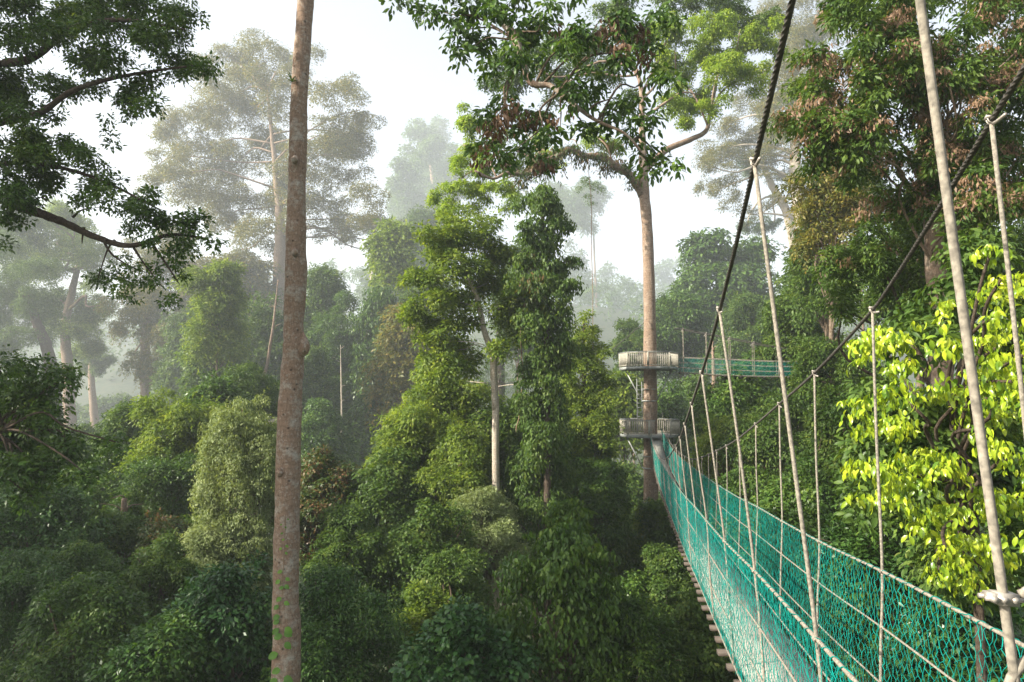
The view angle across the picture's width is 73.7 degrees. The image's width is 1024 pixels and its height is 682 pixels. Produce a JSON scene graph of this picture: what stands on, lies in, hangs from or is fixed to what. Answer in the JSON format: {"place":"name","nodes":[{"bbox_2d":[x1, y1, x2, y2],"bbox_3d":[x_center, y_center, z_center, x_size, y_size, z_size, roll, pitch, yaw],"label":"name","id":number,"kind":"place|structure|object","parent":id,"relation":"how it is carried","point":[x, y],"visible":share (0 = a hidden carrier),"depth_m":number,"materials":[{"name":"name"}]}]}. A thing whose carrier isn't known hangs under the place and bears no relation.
{"place":"outdoors","nodes":[
{"label":"outdoors","id":0,"kind":"place"},
{"bbox_2d":[0,0,1023,336],"label":"sky","id":1,"kind":"structure","parent":0,"point":[402,67],"materials":[{"name":"white"}]},
{"bbox_2d":[1,302,1023,681],"bbox_3d":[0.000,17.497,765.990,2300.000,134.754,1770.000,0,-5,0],"label":"ground","id":2,"kind":"structure","parent":0,"point":[107,384],"depth_m":500.60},
{"bbox_2d":[0,204,70,427],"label":"emergent tree","id":3,"kind":"object","parent":2,"relation":"on","point":[19,297],"visible":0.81,"depth_m":176.72,"materials":[{"name":"green plant"}]},
{"bbox_2d":[0,544,77,681],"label":"shrub","id":4,"kind":"object","parent":2,"relation":"on","point":[22,572],"visible":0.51,"depth_m":24.77,"materials":[{"name":"green plant"}]},
{"bbox_2d":[0,470,118,616],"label":"forest tree","id":5,"kind":"object","parent":2,"relation":"on","point":[60,517],"visible":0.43,"depth_m":30.52,"materials":[{"name":"green plant"}]},
{"bbox_2d":[0,197,124,430],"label":"emergent tree","id":6,"kind":"object","parent":2,"relation":"on","point":[79,327],"visible":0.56,"depth_m":211.10,"materials":[{"name":"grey plant"}]},
{"bbox_2d":[0,344,134,517],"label":"forest tree","id":7,"kind":"object","parent":2,"relation":"on","point":[29,395],"visible":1,"depth_m":18.59,"materials":[{"name":"green plant"}]},
{"bbox_2d":[0,566,152,681],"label":"shrub","id":8,"kind":"object","parent":2,"relation":"on","point":[93,622],"visible":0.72,"depth_m":19.88,"materials":[{"name":"green plant"}]},
{"bbox_2d":[28,539,133,650],"bbox_3d":[-17.209,16.013,26.770,5.133,16.415,4.239,0,-5,0],"label":"shrub","id":9,"kind":"object","parent":2,"relation":"on","point":[80,556],"visible":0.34,"depth_m":26.82,"materials":[{"name":"green plant"}]},
{"bbox_2d":[47,440,136,658],"bbox_3d":[-26.535,16.073,43.239,7.719,19.655,7.611,0,-5,0],"label":"forest tree","id":10,"kind":"object","parent":2,"relation":"on","point":[98,501],"visible":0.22,"depth_m":42.60,"materials":[{"name":"green plant"}]},
{"bbox_2d":[74,342,117,427],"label":"emergent tree","id":11,"kind":"object","parent":2,"relation":"on","point":[95,368],"visible":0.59,"depth_m":253.43,"materials":[{"name":"grey plant"}]},
{"bbox_2d":[0,0,229,315],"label":"overhanging tree","id":12,"kind":"object","parent":2,"relation":"on","point":[31,149],"visible":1,"depth_m":16.97,"materials":[{"name":"green plant"}]},
{"bbox_2d":[86,509,148,569],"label":"shrub","id":13,"kind":"object","parent":2,"relation":"on","point":[125,541],"visible":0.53,"depth_m":32.61,"materials":[{"name":"green plant"}]},
{"bbox_2d":[83,396,154,471],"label":"forest tree","id":14,"kind":"object","parent":2,"relation":"on","point":[116,423],"visible":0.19,"depth_m":48.59,"materials":[{"name":"green plant"}]},
{"bbox_2d":[79,607,224,681],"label":"shrub","id":15,"kind":"object","parent":2,"relation":"on","point":[168,649],"visible":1,"depth_m":18.83,"materials":[{"name":"green plant"}]},
{"bbox_2d":[93,220,220,402],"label":"emergent tree","id":16,"kind":"object","parent":2,"relation":"on","point":[148,331],"visible":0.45,"depth_m":198.15,"materials":[{"name":"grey plant"}]},
{"bbox_2d":[119,527,203,627],"bbox_3d":[-14.083,16.297,26.855,3.979,17.515,3.979,0,-5,0],"label":"shrub","id":17,"kind":"object","parent":2,"relation":"on","point":[158,577],"visible":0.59,"depth_m":26.79,"materials":[{"name":"green plant"}]},
{"bbox_2d":[129,508,194,569],"bbox_3d":[-16.390,16.560,31.832,3.317,17.466,3.216,0,-5,0],"label":"shrub","id":18,"kind":"object","parent":2,"relation":"on","point":[158,526],"visible":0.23,"depth_m":31.91,"materials":[{"name":"green plant"}]},
{"bbox_2d":[97,444,233,546],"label":"forest tree","id":19,"kind":"object","parent":2,"relation":"on","point":[159,478],"visible":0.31,"depth_m":38.36,"materials":[{"name":"green plant"}]},
{"bbox_2d":[101,385,231,521],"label":"forest tree","id":20,"kind":"object","parent":2,"relation":"on","point":[176,426],"visible":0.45,"depth_m":42.06,"materials":[{"name":"green plant"}]},
{"bbox_2d":[148,303,200,435],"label":"forest tree","id":21,"kind":"object","parent":2,"relation":"on","point":[169,373],"visible":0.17,"depth_m":163.99,"materials":[{"name":"green plant"}]},
{"bbox_2d":[170,315,244,398],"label":"forest tree","id":22,"kind":"object","parent":2,"relation":"on","point":[191,377],"visible":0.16,"depth_m":106.19,"materials":[{"name":"green plant"}]},
{"bbox_2d":[142,549,272,681],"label":"shrub","id":23,"kind":"object","parent":2,"relation":"on","point":[216,600],"visible":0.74,"depth_m":20.54,"materials":[{"name":"green plant"}]},
{"bbox_2d":[167,257,260,375],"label":"forest tree","id":24,"kind":"object","parent":2,"relation":"on","point":[219,303],"visible":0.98,"depth_m":102.46,"materials":[{"name":"green plant"}]},
{"bbox_2d":[178,369,251,494],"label":"forest tree","id":25,"kind":"object","parent":2,"relation":"on","point":[213,387],"visible":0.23,"depth_m":49.32,"materials":[{"name":"green plant"}]},
{"bbox_2d":[176,504,272,624],"bbox_3d":[-13.084,16.642,30.703,4.786,18.182,4.218,0,-5,0],"label":"shrub","id":26,"kind":"object","parent":2,"relation":"on","point":[204,540],"visible":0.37,"depth_m":30.66,"materials":[{"name":"green plant"}]},
{"bbox_2d":[195,248,284,322],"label":"forest tree","id":27,"kind":"object","parent":2,"relation":"on","point":[257,271],"visible":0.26,"depth_m":234.91,"materials":[{"name":"green plant"}]},
{"bbox_2d":[187,386,302,569],"bbox_3d":[-12.758,14.042,31.987,5.262,23.791,4.946,0,-5,0],"label":"forest tree","id":28,"kind":"object","parent":2,"relation":"on","point":[241,447],"visible":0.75,"depth_m":31.43,"materials":[{"name":"green plant"}]},
{"bbox_2d":[218,360,279,511],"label":"forest tree","id":29,"kind":"object","parent":2,"relation":"on","point":[249,382],"visible":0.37,"depth_m":59.65,"materials":[{"name":"green plant"}]},
{"bbox_2d":[237,285,283,420],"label":"forest tree","id":30,"kind":"object","parent":2,"relation":"on","point":[260,333],"visible":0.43,"depth_m":134.23,"materials":[{"name":"green plant"}]},
{"bbox_2d":[132,27,404,423],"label":"emergent tree","id":31,"kind":"object","parent":2,"relation":"on","point":[249,72],"visible":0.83,"depth_m":249.89,"materials":[{"name":"grey plant"}]},
{"bbox_2d":[303,262,347,347],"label":"forest tree","id":32,"kind":"object","parent":2,"relation":"on","point":[325,283],"visible":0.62,"depth_m":145.32,"materials":[{"name":"green plant"}]},
{"bbox_2d":[302,343,349,438],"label":"forest tree","id":33,"kind":"object","parent":2,"relation":"on","point":[316,363],"visible":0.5,"depth_m":113.21,"materials":[{"name":"green plant"}]},
{"bbox_2d":[300,396,359,482],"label":"forest tree","id":34,"kind":"object","parent":2,"relation":"on","point":[322,423],"visible":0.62,"depth_m":91.28,"materials":[{"name":"green plant"}]},
{"bbox_2d":[305,290,360,423],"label":"forest tree","id":35,"kind":"object","parent":2,"relation":"on","point":[325,326],"visible":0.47,"depth_m":135.59,"materials":[{"name":"green plant"}]},
{"bbox_2d":[248,555,423,681],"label":"forest tree","id":36,"kind":"object","parent":2,"relation":"on","point":[344,649],"visible":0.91,"depth_m":21.50,"materials":[{"name":"green plant"}]},
{"bbox_2d":[299,444,372,604],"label":"forest tree","id":37,"kind":"object","parent":2,"relation":"on","point":[329,478],"visible":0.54,"depth_m":38.46,"materials":[{"name":"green plant"}]},
{"bbox_2d":[300,499,405,628],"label":"forest tree","id":38,"kind":"object","parent":2,"relation":"on","point":[359,551],"visible":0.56,"depth_m":31.27,"materials":[{"name":"green plant"}]},
{"bbox_2d":[336,393,387,475],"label":"forest tree","id":39,"kind":"object","parent":2,"relation":"on","point":[361,438],"visible":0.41,"depth_m":112.33,"materials":[{"name":"green plant"}]},
{"bbox_2d":[339,283,400,424],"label":"forest tree","id":40,"kind":"object","parent":2,"relation":"on","point":[372,305],"visible":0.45,"depth_m":134.16,"materials":[{"name":"green plant"}]},
{"bbox_2d":[325,445,425,681],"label":"forest tree","id":41,"kind":"object","parent":2,"relation":"on","point":[386,490],"visible":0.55,"depth_m":37.88,"materials":[{"name":"green plant"}]},
{"bbox_2d":[359,214,423,297],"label":"forest tree","id":42,"kind":"object","parent":2,"relation":"on","point":[388,248],"visible":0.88,"depth_m":156.96,"materials":[{"name":"green plant"}]},
{"bbox_2d":[355,301,430,432],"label":"forest tree","id":43,"kind":"object","parent":2,"relation":"on","point":[398,365],"visible":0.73,"depth_m":112.74,"materials":[{"name":"green plant"}]},
{"bbox_2d":[360,395,465,503],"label":"forest tree","id":44,"kind":"object","parent":2,"relation":"on","point":[410,428],"visible":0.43,"depth_m":40.92,"materials":[{"name":"green plant"}]},
{"bbox_2d":[393,203,451,296],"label":"forest tree","id":45,"kind":"object","parent":2,"relation":"on","point":[417,215],"visible":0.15,"depth_m":318.34,"materials":[{"name":"green plant"}]},
{"bbox_2d":[393,578,459,648],"bbox_3d":[-3.229,17.322,24.687,2.594,17.025,2.388,3,-6,-37],"label":"shrub","id":46,"kind":"object","parent":2,"relation":"on","point":[425,603],"visible":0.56,"depth_m":25.01,"materials":[{"name":"green plant"}]},
{"bbox_2d":[381,114,472,251],"bbox_3d":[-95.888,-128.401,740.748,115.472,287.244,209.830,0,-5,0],"label":"emergent tree","id":47,"kind":"object","parent":2,"relation":"on","point":[412,166],"visible":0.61,"depth_m":683.38,"materials":[{"name":"grey plant"}]},
{"bbox_2d":[364,497,494,636],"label":"forest tree","id":48,"kind":"object","parent":2,"relation":"on","point":[417,541],"visible":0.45,"depth_m":32.14,"materials":[{"name":"green plant"}]},
{"bbox_2d":[387,362,506,467],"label":"forest tree","id":49,"kind":"object","parent":2,"relation":"on","point":[466,401],"visible":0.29,"depth_m":43.46,"materials":[{"name":"green plant"}]},
{"bbox_2d":[399,547,497,620],"bbox_3d":[-2.608,17.164,27.674,4.214,17.211,3.585,0,-5,0],"label":"shrub","id":50,"kind":"object","parent":2,"relation":"on","point":[449,575],"visible":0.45,"depth_m":27.68,"materials":[{"name":"green plant"}]},
{"bbox_2d":[409,418,500,536],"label":"forest tree","id":51,"kind":"object","parent":2,"relation":"on","point":[464,461],"visible":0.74,"depth_m":38.49,"materials":[{"name":"green plant"}]},
{"bbox_2d":[394,200,534,613],"bbox_3d":[-2.332,10.914,56.556,8.732,35.826,42.576,0,-5,0],"label":"vine covered tree","id":52,"kind":"object","parent":2,"relation":"on","point":[450,239],"visible":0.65,"depth_m":38.24,"materials":[{"name":"green plant"}]},
{"bbox_2d":[388,591,541,681],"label":"shrub","id":53,"kind":"object","parent":2,"relation":"on","point":[453,640],"visible":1,"depth_m":18.64,"materials":[{"name":"green plant"}]},
{"bbox_2d":[271,0,690,681],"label":"tall tree","id":54,"kind":"object","parent":2,"relation":"on","point":[523,38],"visible":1,"depth_m":15.82,"materials":[{"name":"brown plant"}]},
{"bbox_2d":[268,515,292,681],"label":"creeper","id":55,"kind":"object","parent":54,"relation":"attached to","point":[288,632],"visible":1,"depth_m":18.05,"materials":[{"name":"green plant"}]},
{"bbox_2d":[448,485,536,613],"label":"forest tree","id":56,"kind":"object","parent":2,"relation":"on","point":[497,529],"visible":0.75,"depth_m":35.59,"materials":[{"name":"green plant"}]},
{"bbox_2d":[0,262,990,384],"bbox_3d":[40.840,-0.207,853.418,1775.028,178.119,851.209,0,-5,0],"label":"forest","id":57,"kind":"object","parent":2,"relation":"on","point":[591,296],"visible":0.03,"depth_m":601.84,"materials":[{"name":"green plant"}]},
{"bbox_2d":[466,398,536,610],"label":"forest tree","id":58,"kind":"object","parent":2,"relation":"on","point":[510,438],"visible":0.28,"depth_m":42.56,"materials":[{"name":"green plant"}]},
{"bbox_2d":[489,445,580,681],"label":"forest tree","id":59,"kind":"object","parent":2,"relation":"on","point":[524,496],"visible":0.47,"depth_m":38.09,"materials":[{"name":"green plant"}]},
{"bbox_2d":[498,178,588,680],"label":"vine covered tree","id":60,"kind":"object","parent":2,"relation":"on","point":[545,441],"visible":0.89,"depth_m":37.65,"materials":[{"name":"green plant"}]},
{"bbox_2d":[477,514,632,681],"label":"forest tree","id":61,"kind":"object","parent":2,"relation":"on","point":[564,575],"visible":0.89,"depth_m":20.43,"materials":[{"name":"green plant"}]},
{"bbox_2d":[536,496,597,565],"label":"forest tree","id":62,"kind":"object","parent":2,"relation":"on","point":[567,507],"visible":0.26,"depth_m":24.32,"materials":[{"name":"green plant"}]},
{"bbox_2d":[538,176,614,306],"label":"emergent tree","id":63,"kind":"object","parent":2,"relation":"on","point":[577,207],"visible":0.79,"depth_m":671.79,"materials":[{"name":"grey plant"}]},
{"bbox_2d":[557,309,624,495],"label":"vine covered tree","id":64,"kind":"object","parent":2,"relation":"on","point":[596,422],"visible":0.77,"depth_m":45.78,"materials":[{"name":"green plant"}]},
{"bbox_2d":[567,451,639,573],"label":"forest tree","id":65,"kind":"object","parent":2,"relation":"on","point":[599,486],"visible":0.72,"depth_m":42.19,"materials":[{"name":"green plant"}]},
{"bbox_2d":[424,0,793,501],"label":"emergent tree","id":66,"kind":"object","parent":2,"relation":"on","point":[724,16],"visible":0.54,"depth_m":51.64,"materials":[{"name":"green plant"}]},
{"bbox_2d":[512,142,642,194],"bbox_3d":[4.787,-11.880,48.451,10.834,4.479,2.072,2,-5,-29],"label":"epiphyte moss","id":67,"kind":"object","parent":66,"relation":"attached to","point":[583,158],"visible":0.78,"depth_m":48.40,"materials":[{"name":"green plant"}]},
{"bbox_2d":[619,351,678,401],"bbox_3d":[10.003,2.647,49.946,3.990,3.588,3.990,1,-5,-10],"label":"tree platform","id":68,"kind":"object","parent":66,"relation":"attached to","point":[626,366],"visible":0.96,"depth_m":48.83,"materials":[{"name":"grey wood"}]},
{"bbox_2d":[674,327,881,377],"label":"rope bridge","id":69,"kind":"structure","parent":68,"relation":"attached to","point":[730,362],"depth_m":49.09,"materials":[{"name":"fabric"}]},
{"bbox_2d":[620,418,679,468],"bbox_3d":[10.003,7.466,49.567,3.990,3.588,3.990,1,-5,-10],"label":"tree platform","id":70,"kind":"object","parent":66,"relation":"attached to","point":[674,427],"visible":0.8,"depth_m":48.66,"materials":[{"name":"grey wood"}]},
{"bbox_2d":[650,0,1023,681],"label":"rope bridge","id":71,"kind":"structure","parent":70,"relation":"attached to","point":[754,636],"depth_m":5.20,"materials":[{"name":"fabric"}]},
{"bbox_2d":[977,587,1023,681],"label":"rope clip","id":72,"kind":"object","parent":71,"relation":"attached to","point":[1010,599],"visible":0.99,"depth_m":1.52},
{"bbox_2d":[598,368,643,462],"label":"forest tree","id":73,"kind":"object","parent":2,"relation":"on","point":[627,396],"visible":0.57,"depth_m":75.33,"materials":[{"name":"green plant"}]},
{"bbox_2d":[594,525,648,582],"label":"forest tree","id":74,"kind":"object","parent":2,"relation":"on","point":[627,559],"visible":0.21,"depth_m":43.89,"materials":[{"name":"green plant"}]},
{"bbox_2d":[553,592,691,681],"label":"forest tree","id":75,"kind":"object","parent":2,"relation":"on","point":[650,662],"visible":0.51,"depth_m":20.92,"materials":[{"name":"green plant"}]},
{"bbox_2d":[607,317,658,471],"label":"forest tree","id":76,"kind":"object","parent":2,"relation":"on","point":[633,341],"visible":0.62,"depth_m":113.44,"materials":[{"name":"green plant"}]},
{"bbox_2d":[610,568,668,613],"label":"shrub","id":77,"kind":"object","parent":2,"relation":"on","point":[639,584],"visible":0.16,"depth_m":32.73,"materials":[{"name":"green plant"}]},
{"bbox_2d":[617,460,664,529],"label":"forest tree","id":78,"kind":"object","parent":2,"relation":"on","point":[636,485],"visible":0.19,"depth_m":64.23,"materials":[{"name":"green plant"}]},
{"bbox_2d":[631,497,684,576],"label":"forest tree","id":79,"kind":"object","parent":2,"relation":"on","point":[660,530],"visible":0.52,"depth_m":45.35,"materials":[{"name":"green plant"}]},
{"bbox_2d":[636,377,696,479],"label":"forest tree","id":80,"kind":"object","parent":2,"relation":"on","point":[673,402],"visible":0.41,"depth_m":80.09,"materials":[{"name":"green plant"}]},
{"bbox_2d":[640,542,697,618],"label":"forest tree","id":81,"kind":"object","parent":2,"relation":"on","point":[666,567],"visible":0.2,"depth_m":32.64,"materials":[{"name":"green plant"}]},
{"bbox_2d":[638,284,723,484],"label":"forest tree","id":82,"kind":"object","parent":2,"relation":"on","point":[680,309],"visible":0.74,"depth_m":135.15,"materials":[{"name":"green plant"}]},
{"bbox_2d":[633,586,743,681],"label":"forest tree","id":83,"kind":"object","parent":2,"relation":"on","point":[697,641],"visible":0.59,"depth_m":22.32,"materials":[{"name":"green plant"}]},
{"bbox_2d":[657,227,786,368],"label":"forest tree","id":84,"kind":"object","parent":2,"relation":"on","point":[749,272],"visible":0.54,"depth_m":165.07,"materials":[{"name":"green plant"}]},
{"bbox_2d":[680,360,772,566],"bbox_3d":[16.274,14.076,49.273,7.715,25.350,6.955,3,-5,-33],"label":"forest tree","id":85,"kind":"object","parent":2,"relation":"on","point":[749,390],"visible":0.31,"depth_m":48.79,"materials":[{"name":"green plant"}]},
{"bbox_2d":[681,406,772,561],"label":"forest tree","id":86,"kind":"object","parent":2,"relation":"on","point":[718,432],"visible":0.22,"depth_m":43.19,"materials":[{"name":"green plant"}]},
{"bbox_2d":[700,462,773,583],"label":"forest tree","id":87,"kind":"object","parent":2,"relation":"on","point":[733,481],"visible":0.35,"depth_m":38.45,"materials":[{"name":"green plant"}]},
{"bbox_2d":[709,288,791,379],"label":"forest tree","id":88,"kind":"object","parent":2,"relation":"on","point":[737,324],"visible":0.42,"depth_m":114.56,"materials":[{"name":"green plant"}]},
{"bbox_2d":[734,154,792,247],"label":"emergent tree","id":89,"kind":"object","parent":2,"relation":"on","point":[773,225],"visible":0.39,"depth_m":237.83,"materials":[{"name":"green plant"}]},
{"bbox_2d":[714,388,813,591],"bbox_3d":[15.733,14.264,39.077,7.399,23.082,6.628,0,-5,0],"label":"forest tree","id":90,"kind":"object","parent":2,"relation":"on","point":[768,439],"visible":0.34,"depth_m":39.05,"materials":[{"name":"green plant"}]},
{"bbox_2d":[690,0,846,244],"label":"emergent tree","id":91,"kind":"object","parent":2,"relation":"on","point":[797,37],"visible":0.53,"depth_m":227.22,"materials":[{"name":"green plant"}]},
{"bbox_2d":[735,455,844,572],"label":"forest tree","id":92,"kind":"object","parent":2,"relation":"on","point":[769,500],"visible":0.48,"depth_m":28.94,"materials":[{"name":"green plant"}]},
{"bbox_2d":[737,519,844,647],"bbox_3d":[9.784,15.813,22.905,4.599,19.199,3.803,-1,-5,8],"label":"shrub","id":93,"kind":"object","parent":2,"relation":"on","point":[809,531],"visible":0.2,"depth_m":23.17,"materials":[{"name":"green plant"}]},
{"bbox_2d":[747,273,852,395],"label":"forest tree","id":94,"kind":"object","parent":2,"relation":"on","point":[809,329],"visible":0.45,"depth_m":49.42,"materials":[{"name":"green plant"}]},
{"bbox_2d":[778,214,866,340],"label":"forest tree","id":95,"kind":"object","parent":2,"relation":"on","point":[800,281],"visible":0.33,"depth_m":43.74,"materials":[{"name":"green plant"}]},
{"bbox_2d":[773,168,873,381],"bbox_3d":[18.968,7.313,39.977,5.397,35.793,5.267,-4,-6,40],"label":"forest tree","id":96,"kind":"object","parent":2,"relation":"on","point":[838,212],"visible":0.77,"depth_m":40.34,"materials":[{"name":"green plant"}]},
{"bbox_2d":[797,385,856,519],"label":"forest tree","id":97,"kind":"object","parent":2,"relation":"on","point":[827,441],"visible":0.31,"depth_m":29.33,"materials":[{"name":"green plant"}]},
{"bbox_2d":[782,331,891,430],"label":"forest tree","id":98,"kind":"object","parent":2,"relation":"on","point":[813,356],"visible":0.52,"depth_m":39.19,"materials":[{"name":"green plant"}]},
{"bbox_2d":[789,515,937,681],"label":"shrub","id":99,"kind":"object","parent":2,"relation":"on","point":[860,545],"visible":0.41,"depth_m":15.88,"materials":[{"name":"green plant"}]},
{"bbox_2d":[760,0,1023,503],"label":"broadleaf tree","id":100,"kind":"object","parent":2,"relation":"on","point":[855,127],"visible":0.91,"depth_m":16.19,"materials":[{"name":"green plant"}]},
{"bbox_2d":[808,384,980,626],"bbox_3d":[9.570,12.411,15.970,4.005,22.794,4.085,0,-5,0],"label":"forest tree","id":101,"kind":"object","parent":2,"relation":"on","point":[896,519],"visible":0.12,"depth_m":16.50,"materials":[{"name":"green plant"}]},
{"bbox_2d":[810,194,1023,394],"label":"broadleaf tree","id":102,"kind":"object","parent":2,"relation":"on","point":[877,255],"visible":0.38,"depth_m":20.02,"materials":[{"name":"green plant"}]},
{"bbox_2d":[852,227,984,396],"bbox_3d":[20.069,8.554,32.675,6.061,30.105,6.014,-4,-6,42],"label":"forest tree","id":103,"kind":"object","parent":2,"relation":"on","point":[878,317],"visible":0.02,"depth_m":33.51,"materials":[{"name":"green plant"}]},
{"bbox_2d":[830,223,1023,681],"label":"broadleaf tree","id":104,"kind":"object","parent":2,"relation":"on","point":[946,462],"visible":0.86,"depth_m":9.88,"materials":[{"name":"green plant"}]},
{"bbox_2d":[854,589,1023,681],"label":"shrub","id":105,"kind":"object","parent":2,"relation":"on","point":[990,620],"visible":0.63,"depth_m":11.96,"materials":[{"name":"green plant"}]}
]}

